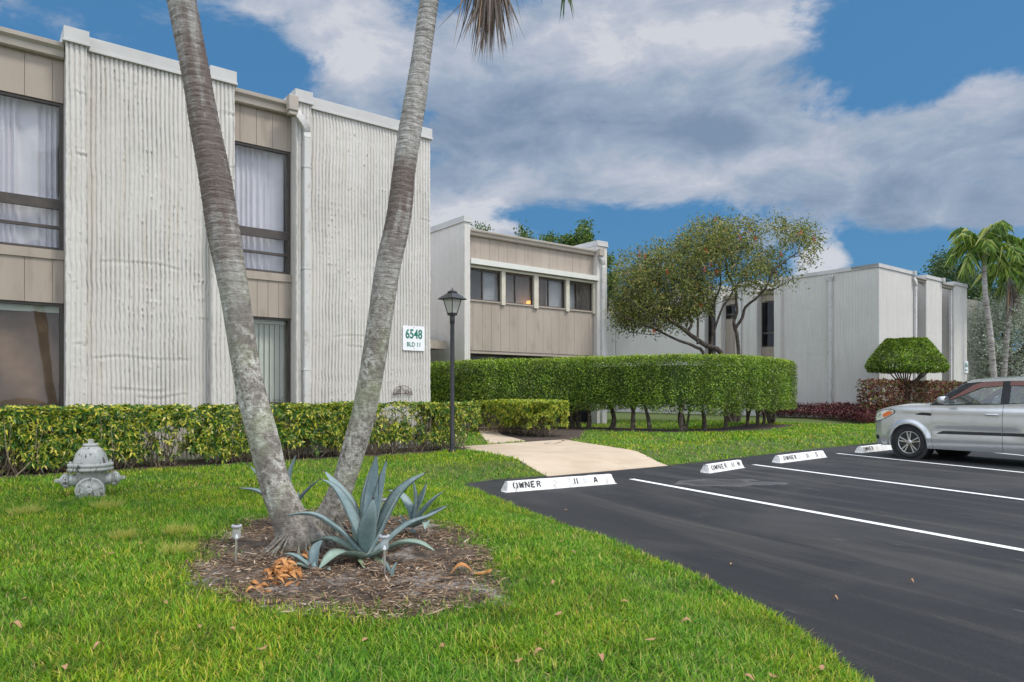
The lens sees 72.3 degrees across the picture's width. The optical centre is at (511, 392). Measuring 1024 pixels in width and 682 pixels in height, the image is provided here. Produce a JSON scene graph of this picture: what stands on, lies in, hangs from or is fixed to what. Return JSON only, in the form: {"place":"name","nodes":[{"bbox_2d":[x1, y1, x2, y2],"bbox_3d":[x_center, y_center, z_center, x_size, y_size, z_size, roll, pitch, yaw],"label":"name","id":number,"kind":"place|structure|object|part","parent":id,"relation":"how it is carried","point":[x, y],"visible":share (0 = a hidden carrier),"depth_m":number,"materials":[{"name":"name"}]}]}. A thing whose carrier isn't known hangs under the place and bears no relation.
{"place":"outdoors","nodes":[
{"label":"outdoors","id":0,"kind":"place"},
{"bbox_2d":[0,411,876,681],"bbox_3d":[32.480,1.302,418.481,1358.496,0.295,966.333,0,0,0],"label":"lawn","id":1,"kind":"structure","parent":0,"point":[642,416],"depth_m":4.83,"materials":[{"name":"plant"}]},
{"bbox_2d":[10,620,21,627],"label":"fallen leaf","id":2,"kind":"object","parent":1,"relation":"on","point":[17,622],"visible":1,"depth_m":3.35,"materials":[{"name":"beige plant"}]},
{"bbox_2d":[6,502,47,515],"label":"grass tuft","id":3,"kind":"object","parent":1,"relation":"on","point":[28,509],"visible":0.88,"depth_m":6.70,"materials":[{"name":"plant"}]},
{"bbox_2d":[55,439,124,497],"bbox_3d":[-4.750,0.882,7.894,0.508,0.715,0.504,0,0,15],"label":"fire hydrant","id":4,"kind":"object","parent":1,"relation":"on","point":[90,465],"visible":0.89,"depth_m":7.76,"materials":[{"name":"silver metal"}]},
{"bbox_2d":[87,497,125,508],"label":"grass tuft","id":5,"kind":"object","parent":1,"relation":"on","point":[105,504],"visible":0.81,"depth_m":7.00,"materials":[{"name":"plant"}]},
{"bbox_2d":[105,525,143,540],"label":"grass tuft","id":6,"kind":"object","parent":1,"relation":"on","point":[120,533],"visible":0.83,"depth_m":5.52,"materials":[{"name":"plant"}]},
{"bbox_2d":[158,520,195,533],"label":"grass tuft","id":7,"kind":"object","parent":1,"relation":"on","point":[171,529],"visible":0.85,"depth_m":5.74,"materials":[{"name":"plant"}]},
{"bbox_2d":[156,540,199,555],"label":"grass tuft","id":8,"kind":"object","parent":1,"relation":"on","point":[179,547],"visible":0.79,"depth_m":5.04,"materials":[{"name":"plant"}]},
{"bbox_2d":[0,25,432,465],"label":"apartment building","id":9,"kind":"structure","parent":1,"relation":"on","point":[109,292],"depth_m":11.93,"materials":[{"name":"paint"}]},
{"bbox_2d":[0,91,62,250],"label":"window","id":10,"kind":"structure","parent":9,"relation":"in","point":[5,197],"depth_m":10.93,"materials":[{"name":"brown metal"}]},
{"bbox_2d":[0,300,62,406],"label":"window","id":11,"kind":"structure","parent":9,"relation":"in","point":[59,305],"depth_m":11.06,"materials":[{"name":"brown metal"}]},
{"bbox_2d":[235,141,289,274],"bbox_3d":[-4.679,-3.402,13.009,1.109,2.329,0.070,0,0,-38],"label":"window","id":12,"kind":"structure","parent":9,"relation":"in","point":[244,230],"depth_m":13.17,"materials":[{"name":"brown metal"}]},
{"bbox_2d":[235,316,289,404],"bbox_3d":[-4.679,-0.592,13.009,1.109,1.630,0.070,0,0,-38],"label":"window","id":13,"kind":"structure","parent":9,"relation":"in","point":[254,317],"depth_m":13.30,"materials":[{"name":"brown metal"}]},
{"bbox_2d":[393,386,412,395],"bbox_3d":[-2.279,-0.043,14.628,0.464,0.215,0.018,0,0,-37],"label":"wall ornament","id":14,"kind":"object","parent":9,"relation":"attached to","point":[405,391],"depth_m":14.59,"materials":[{"name":"metal"}]},
{"bbox_2d":[403,325,424,350],"bbox_3d":[-2.074,-1.150,14.806,0.528,0.519,0.019,0,0,-38],"label":"building sign","id":15,"kind":"object","parent":9,"relation":"attached to","point":[413,338],"visible":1,"depth_m":14.80,"materials":[{"name":"white"}]},
{"bbox_2d":[0,446,472,478],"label":"soil","id":16,"kind":"structure","parent":1,"relation":"on","point":[183,463],"depth_m":11.53,"materials":[{"name":"brown soil"}]},
{"bbox_2d":[0,400,482,475],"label":"hedge","id":17,"kind":"object","parent":16,"relation":"on","point":[78,426],"visible":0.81,"depth_m":11.13,"materials":[{"name":"green plant"}]},
{"bbox_2d":[177,507,510,625],"bbox_3d":[-1.248,1.148,5.179,2.485,0.047,3.395,0,0,0],"label":"mulch bed","id":18,"kind":"object","parent":1,"relation":"on","point":[255,545],"visible":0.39,"depth_m":4.37,"materials":[{"name":"brown wood"}]},
{"bbox_2d":[231,524,241,562],"bbox_3d":[-1.862,1.035,4.739,0.069,0.290,0.069,0,0,0],"label":"solar light","id":19,"kind":"object","parent":18,"relation":"on","point":[236,535],"visible":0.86,"depth_m":4.73,"materials":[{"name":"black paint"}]},
{"bbox_2d":[166,0,343,556],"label":"palm tree","id":20,"kind":"object","parent":18,"relation":"on","point":[281,499],"visible":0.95,"depth_m":5.17,"materials":[{"name":"grey plant"}]},
{"bbox_2d":[245,557,303,592],"bbox_3d":[-1.420,1.120,4.255,0.301,0.178,0.618,0,0,0],"label":"dry leaf cluster","id":21,"kind":"object","parent":18,"relation":"on","point":[288,566],"visible":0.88,"depth_m":4.29,"materials":[{"name":"orange plant"}]},
{"bbox_2d":[239,453,320,500],"bbox_3d":[-1.971,0.843,5.979,0.705,0.673,0.218,0,0,11],"label":"agave","id":22,"kind":"object","parent":18,"relation":"on","point":[300,496],"visible":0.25,"depth_m":5.93,"materials":[{"name":"green plant"}]},
{"bbox_2d":[302,547,309,558],"bbox_3d":[-1.377,1.114,4.759,0.095,0.118,0.270,0,0,-16],"label":"dry leaf cluster","id":23,"kind":"object","parent":18,"relation":"on","point":[305,553],"visible":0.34,"depth_m":4.78,"materials":[{"name":"orange plant"}]},
{"bbox_2d":[283,540,330,569],"bbox_3d":[-1.336,1.087,4.584,0.346,0.223,0.161,0,0,0],"label":"agave pup","id":24,"kind":"object","parent":18,"relation":"on","point":[313,555],"visible":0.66,"depth_m":4.63,"materials":[{"name":"green plant"}]},
{"bbox_2d":[284,453,448,569],"bbox_3d":[-1.009,0.839,4.850,1.100,0.846,0.701,0,0,0],"label":"agave","id":25,"kind":"object","parent":18,"relation":"on","point":[368,519],"visible":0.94,"depth_m":4.89,"materials":[{"name":"green plant"}]},
{"bbox_2d":[379,534,389,575],"bbox_3d":[-0.801,1.035,4.399,0.069,0.290,0.069,0,0,0],"label":"solar light","id":26,"kind":"object","parent":18,"relation":"on","point":[384,536],"visible":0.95,"depth_m":4.39,"materials":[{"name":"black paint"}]},
{"bbox_2d":[381,556,397,575],"bbox_3d":[-0.798,1.122,4.418,0.344,0.179,0.095,0,0,15],"label":"agave pup","id":27,"kind":"object","parent":18,"relation":"on","point":[390,569],"visible":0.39,"depth_m":4.40,"materials":[{"name":"green plant"}]},
{"bbox_2d":[388,482,445,532],"bbox_3d":[-0.800,0.938,5.663,0.602,0.483,0.300,0,0,25],"label":"agave","id":28,"kind":"object","parent":18,"relation":"on","point":[412,510],"visible":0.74,"depth_m":5.71,"materials":[{"name":"green plant"}]},
{"bbox_2d":[310,0,574,536],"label":"palm tree","id":29,"kind":"object","parent":18,"relation":"on","point":[396,229],"visible":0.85,"depth_m":5.72,"materials":[{"name":"grey plant"}]},
{"bbox_2d":[451,562,472,572],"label":"fallen leaf","id":30,"kind":"object","parent":18,"relation":"on","point":[460,564],"visible":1,"depth_m":4.39,"materials":[{"name":"orange plant"}]},
{"bbox_2d":[474,569,491,574],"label":"fallen leaf","id":31,"kind":"object","parent":18,"relation":"on","point":[484,572],"visible":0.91,"depth_m":4.44,"materials":[{"name":"orange plant"}]},
{"bbox_2d":[438,288,466,452],"bbox_3d":[-1.145,-0.420,13.428,0.396,3.200,0.396,0,0,40],"label":"lamp post","id":32,"kind":"object","parent":1,"relation":"on","point":[452,299],"visible":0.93,"depth_m":13.39,"materials":[{"name":"black metal"}]},
{"bbox_2d":[471,221,494,230],"bbox_3d":[-1.786,-4.295,40.108,1.952,11.276,2.412,0,0,-20],"label":"background tree","id":33,"kind":"object","parent":1,"relation":"on","point":[479,227],"visible":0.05,"depth_m":39.98,"materials":[{"name":"green plant"}]},
{"bbox_2d":[430,215,608,428],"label":"apartment building","id":34,"kind":"structure","parent":1,"relation":"on","point":[497,281],"depth_m":24.10,"materials":[{"name":"paint"}]},
{"bbox_2d":[430,340,446,349],"bbox_3d":[-4.726,-0.441,22.805,4.248,3.202,3.000,0,0,-38],"label":"entrance canopy","id":35,"kind":"object","parent":34,"relation":"attached to","point":[437,345],"visible":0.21,"depth_m":22.75,"materials":[{"name":"beige"}]},
{"bbox_2d":[470,269,499,301],"bbox_3d":[-0.953,-3.537,23.150,1.344,0.999,0.070,0,0,-38],"label":"window","id":36,"kind":"structure","parent":34,"relation":"in","point":[482,271],"depth_m":23.17,"materials":[{"name":"brown metal"}]},
{"bbox_2d":[506,273,532,304],"bbox_3d":[0.198,-3.537,24.045,1.258,0.999,0.070,0,0,-38],"label":"window","id":37,"kind":"structure","parent":34,"relation":"in","point":[514,275],"depth_m":24.05,"materials":[{"name":"brown metal"}]},
{"bbox_2d":[470,356,586,427],"bbox_3d":[0.617,-0.019,24.688,5.712,2.358,0.070,0,0,-38],"label":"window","id":38,"kind":"structure","parent":34,"relation":"in","point":[584,414],"depth_m":24.33,"materials":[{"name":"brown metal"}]},
{"bbox_2d":[539,278,564,307],"bbox_3d":[1.362,-3.537,24.951,1.305,0.999,0.070,0,0,-38],"label":"window","id":39,"kind":"structure","parent":34,"relation":"in","point":[539,278],"depth_m":24.96,"materials":[{"name":"brown metal"}]},
{"bbox_2d":[570,282,591,310],"bbox_3d":[2.477,-3.537,25.819,1.209,0.999,0.070,0,0,-38],"label":"window","id":40,"kind":"structure","parent":34,"relation":"in","point":[575,283],"depth_m":25.81,"materials":[{"name":"brown metal"}]},
{"bbox_2d":[513,220,536,238],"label":"background tree","id":41,"kind":"object","parent":1,"relation":"on","point":[524,234],"visible":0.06,"depth_m":41.59,"materials":[{"name":"green plant"}]},
{"bbox_2d":[493,426,585,443],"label":"soil","id":42,"kind":"structure","parent":1,"relation":"on","point":[561,434],"depth_m":18.77,"materials":[{"name":"brown soil"}]},
{"bbox_2d":[468,398,570,436],"bbox_3d":[0.118,0.673,19.811,1.571,1.055,4.479,0,0,-30],"label":"hedge","id":43,"kind":"object","parent":42,"relation":"on","point":[509,413],"visible":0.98,"depth_m":18.77,"materials":[{"name":"green plant"}]},
{"bbox_2d":[539,217,610,267],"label":"background tree","id":44,"kind":"object","parent":1,"relation":"on","point":[582,237],"visible":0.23,"depth_m":43.40,"materials":[{"name":"green plant"}]},
{"bbox_2d":[607,251,622,314],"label":"background tree","id":45,"kind":"object","parent":1,"relation":"on","point":[609,259],"visible":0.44,"depth_m":41.58,"materials":[{"name":"green plant"}]},
{"bbox_2d":[434,424,797,432],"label":"soil","id":46,"kind":"structure","parent":1,"relation":"on","point":[753,427],"depth_m":21.92,"materials":[{"name":"brown soil"}]},
{"bbox_2d":[430,352,797,430],"bbox_3d":[3.841,0.015,22.526,14.261,2.447,5.210,0,0,-12],"label":"tall hedge","id":47,"kind":"object","parent":46,"relation":"on","point":[748,383],"visible":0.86,"depth_m":21.41,"materials":[{"name":"green plant"}]},
{"bbox_2d":[603,207,831,422],"bbox_3d":[8.075,-3.174,27.268,9.500,9.032,5.407,0,0,0],"label":"bottlebrush tree","id":48,"kind":"object","parent":1,"relation":"on","point":[647,276],"visible":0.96,"depth_m":26.50,"materials":[{"name":"green plant"}]},
{"bbox_2d":[607,263,984,418],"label":"apartment building","id":49,"kind":"structure","parent":1,"relation":"on","point":[829,331],"depth_m":33.63,"materials":[{"name":"paint"}]},
{"bbox_2d":[708,305,715,354],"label":"window","id":50,"kind":"structure","parent":49,"relation":"in","point":[714,319],"depth_m":38.04,"materials":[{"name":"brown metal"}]},
{"bbox_2d":[726,305,734,318],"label":"window","id":51,"kind":"structure","parent":49,"relation":"in","point":[730,309],"depth_m":37.05,"materials":[{"name":"black glass"}]},
{"bbox_2d":[762,301,773,346],"bbox_3d":[12.999,-3.459,35.178,0.070,2.253,1.004,0,0,-38],"label":"window","id":52,"kind":"structure","parent":49,"relation":"in","point":[767,307],"depth_m":35.29,"materials":[{"name":"brown metal"}]},
{"bbox_2d":[964,361,967,372],"bbox_3d":[23.717,-1.337,36.588,0.484,0.620,0.018,0,0,-38],"label":"building sign","id":53,"kind":"object","parent":49,"relation":"attached to","point":[965,366],"visible":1,"depth_m":36.55,"materials":[{"name":"white"}]},
{"bbox_2d":[760,401,896,423],"bbox_3d":[13.819,0.790,30.547,8.017,0.904,7.325,0,0,-37],"label":"ground cover","id":54,"kind":"object","parent":1,"relation":"on","point":[844,411],"visible":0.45,"depth_m":29.71,"materials":[{"name":"red plant"}]},
{"bbox_2d":[864,337,949,403],"bbox_3d":[16.162,-0.528,28.741,3.244,3.538,2.713,0,0,0],"label":"domed shrub","id":55,"kind":"object","parent":1,"relation":"on","point":[893,353],"visible":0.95,"depth_m":28.00,"materials":[{"name":"green plant"}]},
{"bbox_2d":[854,377,973,415],"bbox_3d":[17.137,0.323,29.493,9.787,1.851,1.202,0,0,-38],"label":"red hedge","id":56,"kind":"object","parent":1,"relation":"on","point":[891,393],"visible":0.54,"depth_m":28.00,"materials":[{"name":"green plant"}]},
{"bbox_2d":[918,245,1023,340],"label":"background tree","id":57,"kind":"object","parent":1,"relation":"on","point":[941,271],"visible":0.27,"depth_m":48.89,"materials":[{"name":"green plant"}]},
{"bbox_2d":[931,385,1023,403],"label":"hedge","id":58,"kind":"object","parent":1,"relation":"on","point":[1020,392],"visible":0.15,"depth_m":35.20,"materials":[{"name":"red plant"}]},
{"bbox_2d":[944,220,1023,393],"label":"palm tree","id":59,"kind":"object","parent":1,"relation":"on","point":[981,243],"visible":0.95,"depth_m":35.87,"materials":[{"name":"green plant"}]},
{"bbox_2d":[967,287,1023,402],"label":"silver tree","id":60,"kind":"object","parent":1,"relation":"on","point":[1017,326],"visible":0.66,"depth_m":38.81,"materials":[{"name":"green plant"}]},
{"bbox_2d":[970,253,1023,403],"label":"palm tree","id":61,"kind":"object","parent":1,"relation":"on","point":[1016,270],"visible":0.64,"depth_m":37.91,"materials":[{"name":"green plant"}]},
{"bbox_2d":[1003,282,1023,324],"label":"hanging fronds","id":62,"kind":"object","parent":61,"relation":"hanging from","point":[1011,298],"visible":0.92,"depth_m":37.73,"materials":[{"name":"brown plant"}]},
{"bbox_2d":[985,353,1023,402],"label":"distant trees","id":63,"kind":"object","parent":1,"relation":"on","point":[986,390],"visible":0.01,"depth_m":74.42,"materials":[{"name":"green plant"}]},
{"bbox_2d":[997,237,1023,285],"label":"palm tree","id":64,"kind":"object","parent":1,"relation":"on","point":[1015,253],"visible":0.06,"depth_m":39.99,"materials":[{"name":"green plant"}]},
{"bbox_2d":[0,0,1023,351],"label":"sky","id":65,"kind":"structure","parent":0,"point":[899,123],"materials":[{"name":"blue"}]},
{"bbox_2d":[459,426,667,475],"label":"path","id":66,"kind":"structure","parent":0,"point":[564,457],"depth_m":13.11,"materials":[{"name":"beige concrete"}]},
{"bbox_2d":[465,443,1023,681],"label":"parking lot","id":67,"kind":"structure","parent":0,"point":[953,611],"depth_m":6.31,"materials":[{"name":"black asphalt"}]},
{"bbox_2d":[501,474,616,492],"bbox_3d":[0.682,1.262,9.862,1.880,0.141,0.197,0,0,-30],"label":"wheel stop","id":68,"kind":"object","parent":67,"relation":"on","point":[550,483],"visible":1,"depth_m":9.77,"materials":[{"name":"white paint"}]},
{"bbox_2d":[700,460,745,472],"bbox_3d":[3.633,1.263,12.055,0.199,0.139,1.270,0,0,45],"label":"wheel stop","id":69,"kind":"object","parent":67,"relation":"on","point":[722,466],"visible":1,"depth_m":11.93,"materials":[{"name":"white paint"}]},
{"bbox_2d":[772,450,825,462],"bbox_3d":[5.723,1.262,13.896,1.910,0.140,0.198,0,0,-41],"label":"wheel stop","id":70,"kind":"object","parent":67,"relation":"on","point":[793,457],"visible":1,"depth_m":13.75,"materials":[{"name":"white paint"}]},
{"bbox_2d":[631,479,1023,550],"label":"parking line","id":71,"kind":"object","parent":67,"relation":"on","point":[960,538],"visible":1,"depth_m":7.33,"materials":[{"name":"white paint"}]},
{"bbox_2d":[855,444,891,452],"bbox_3d":[8.393,1.262,16.096,1.880,0.140,0.198,0,0,-39],"label":"wheel stop","id":72,"kind":"object","parent":67,"relation":"on","point":[869,448],"visible":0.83,"depth_m":15.83,"materials":[{"name":"white paint"}]},
{"bbox_2d":[754,464,1023,499],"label":"parking line","id":73,"kind":"object","parent":67,"relation":"on","point":[897,483],"visible":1,"depth_m":10.24,"materials":[{"name":"white paint"}]},
{"bbox_2d":[836,453,1023,472],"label":"parking line","id":74,"kind":"object","parent":67,"relation":"on","point":[933,463],"visible":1,"depth_m":13.13,"materials":[{"name":"white paint"}]},
{"bbox_2d":[875,376,1023,458],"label":"parked car","id":75,"kind":"object","parent":67,"relation":"on","point":[942,425],"visible":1,"depth_m":13.45,"materials":[{"name":"silver metal"}]},
{"bbox_3d":[8.604,0.657,13.261,0.100,0.896,1.252,0,0,-29],"label":"front door","id":76,"kind":"part","parent":75,"relation":"part of","materials":[{"name":"silver metal"}]},
{"bbox_3d":[9.088,0.632,12.368,0.126,0.932,0.762,0,0,-29],"label":"rear door","id":77,"kind":"part","parent":75,"relation":"part of","materials":[{"name":"silver metal"}]}
]}

